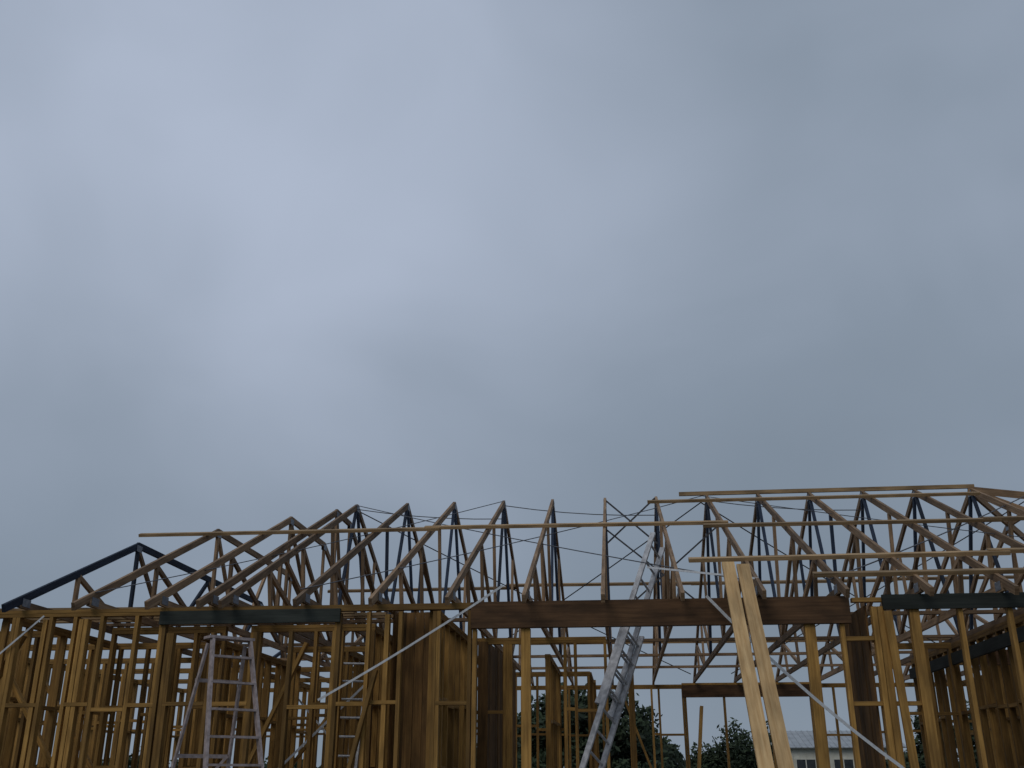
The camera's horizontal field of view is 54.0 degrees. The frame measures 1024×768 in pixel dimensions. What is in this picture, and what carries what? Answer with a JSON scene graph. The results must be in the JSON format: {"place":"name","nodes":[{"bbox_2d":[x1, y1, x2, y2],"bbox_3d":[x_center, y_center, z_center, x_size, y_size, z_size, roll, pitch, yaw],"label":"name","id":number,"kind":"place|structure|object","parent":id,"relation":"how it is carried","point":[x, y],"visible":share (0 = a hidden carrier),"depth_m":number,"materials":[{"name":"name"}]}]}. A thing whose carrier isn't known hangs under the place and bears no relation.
{"place":"outdoors","nodes":[
{"label":"outdoors","id":0,"kind":"place"},
{"bbox_2d":[0,0,1023,767],"label":"sky","id":1,"kind":"structure","parent":0,"point":[264,263],"materials":[{"name":"grey"}]},
{"bbox_2d":[768,730,905,767],"bbox_3d":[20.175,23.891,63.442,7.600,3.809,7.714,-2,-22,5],"label":"farm shed","id":2,"kind":"structure","parent":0,"point":[801,745],"depth_m":60.55,"materials":[{"name":"metal"}]},
{"bbox_2d":[795,758,887,767],"bbox_3d":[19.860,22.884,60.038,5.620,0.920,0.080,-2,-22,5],"label":"window frames","id":3,"kind":"structure","parent":2,"relation":"in","point":[843,758],"depth_m":60.17,"materials":[{"name":"white"}]},
{"bbox_2d":[797,760,886,767],"bbox_3d":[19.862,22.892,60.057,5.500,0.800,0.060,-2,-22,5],"label":"windows","id":4,"kind":"structure","parent":2,"relation":"in","point":[800,763],"depth_m":60.21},
{"label":"ground","id":5,"kind":"structure","parent":0,"visible":0},
{"bbox_2d":[171,635,263,767],"bbox_3d":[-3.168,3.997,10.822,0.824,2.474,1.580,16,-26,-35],"label":"step ladder","id":6,"kind":"object","parent":5,"relation":"on","point":[206,755],"visible":1,"depth_m":11.00,"materials":[{"name":"metal"}]},
{"bbox_2d":[36,746,958,767],"bbox_3d":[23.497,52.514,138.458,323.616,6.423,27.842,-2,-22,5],"label":"distant trees","id":7,"kind":"object","parent":5,"relation":"on","point":[130,759],"visible":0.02,"depth_m":140.24,"materials":[{"name":"green plant"}]},
{"bbox_2d":[0,484,1023,767],"bbox_3d":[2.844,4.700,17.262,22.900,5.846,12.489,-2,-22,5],"label":"timber house frame","id":8,"kind":"object","parent":5,"relation":"on","point":[436,688],"visible":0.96,"depth_m":13.94,"materials":[{"name":"wood"}]},
{"bbox_2d":[338,662,363,767],"bbox_3d":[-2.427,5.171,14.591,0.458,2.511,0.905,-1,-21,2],"label":"straight ladder","id":9,"kind":"object","parent":8,"relation":"on","point":[349,736],"visible":0.34,"depth_m":14.79,"materials":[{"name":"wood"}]},
{"bbox_2d":[579,532,664,767],"bbox_3d":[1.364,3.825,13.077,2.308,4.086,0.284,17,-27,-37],"label":"extension ladder","id":10,"kind":"object","parent":8,"relation":"attached to","point":[613,716],"visible":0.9,"depth_m":13.12,"materials":[{"name":"metal"}]},
{"bbox_2d":[476,711,563,767],"bbox_3d":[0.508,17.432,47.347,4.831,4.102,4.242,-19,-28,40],"label":"broadleaf tree","id":11,"kind":"object","parent":5,"relation":"on","point":[542,743],"visible":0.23,"depth_m":46.58,"materials":[{"name":"green plant"}]},
{"bbox_2d":[531,682,597,766],"bbox_3d":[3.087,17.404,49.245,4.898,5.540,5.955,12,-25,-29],"label":"broadleaf tree","id":12,"kind":"object","parent":5,"relation":"on","point":[542,706],"visible":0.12,"depth_m":49.38,"materials":[{"name":"green plant"}]},
{"bbox_2d":[476,757,685,767],"bbox_3d":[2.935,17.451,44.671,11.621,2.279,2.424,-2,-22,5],"label":"hedge","id":13,"kind":"object","parent":5,"relation":"on","point":[614,764],"visible":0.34,"depth_m":44.74,"materials":[{"name":"green plant"}]},
{"bbox_2d":[561,689,673,767],"bbox_3d":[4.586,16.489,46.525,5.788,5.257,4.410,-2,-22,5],"label":"broadleaf tree","id":14,"kind":"object","parent":5,"relation":"on","point":[620,744],"visible":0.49,"depth_m":46.40,"materials":[{"name":"green plant"}]},
{"bbox_2d":[620,736,685,767],"bbox_3d":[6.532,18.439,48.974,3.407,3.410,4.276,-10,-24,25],"label":"broadleaf tree","id":15,"kind":"object","parent":5,"relation":"on","point":[676,752],"visible":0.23,"depth_m":49.37,"materials":[{"name":"green plant"}]},
{"bbox_2d":[676,740,727,767],"bbox_3d":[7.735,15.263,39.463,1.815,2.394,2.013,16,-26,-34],"label":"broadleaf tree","id":16,"kind":"object","parent":5,"relation":"on","point":[709,758],"visible":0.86,"depth_m":39.30,"materials":[{"name":"green plant"}]},
{"bbox_2d":[712,717,773,767],"bbox_3d":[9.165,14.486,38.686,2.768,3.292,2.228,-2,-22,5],"label":"scrub bush","id":17,"kind":"object","parent":5,"relation":"on","point":[742,753],"visible":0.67,"depth_m":38.52,"materials":[{"name":"green plant"}]},
{"bbox_2d":[722,562,774,767],"bbox_3d":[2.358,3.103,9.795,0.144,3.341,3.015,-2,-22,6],"label":"timber plank","id":18,"kind":"object","parent":5,"relation":"on","point":[761,743],"visible":1,"depth_m":10.14,"materials":[{"name":"beige wood"}]},
{"bbox_2d":[736,564,793,767],"bbox_3d":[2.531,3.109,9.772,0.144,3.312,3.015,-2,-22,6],"label":"timber plank","id":19,"kind":"object","parent":5,"relation":"on","point":[780,742],"visible":1,"depth_m":10.13,"materials":[{"name":"beige wood"}]},
{"bbox_2d":[886,709,959,767],"bbox_3d":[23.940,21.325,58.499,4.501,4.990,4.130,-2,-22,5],"label":"broadleaf tree","id":20,"kind":"object","parent":5,"relation":"on","point":[919,747],"visible":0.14,"depth_m":58.39,"materials":[{"name":"green plant"}]},
{"bbox_2d":[951,699,978,767],"bbox_3d":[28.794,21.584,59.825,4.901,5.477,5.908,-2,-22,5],"label":"broadleaf tree","id":21,"kind":"object","parent":5,"relation":"on","point":[974,745],"visible":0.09,"depth_m":59.80,"materials":[{"name":"green plant"}]}
]}

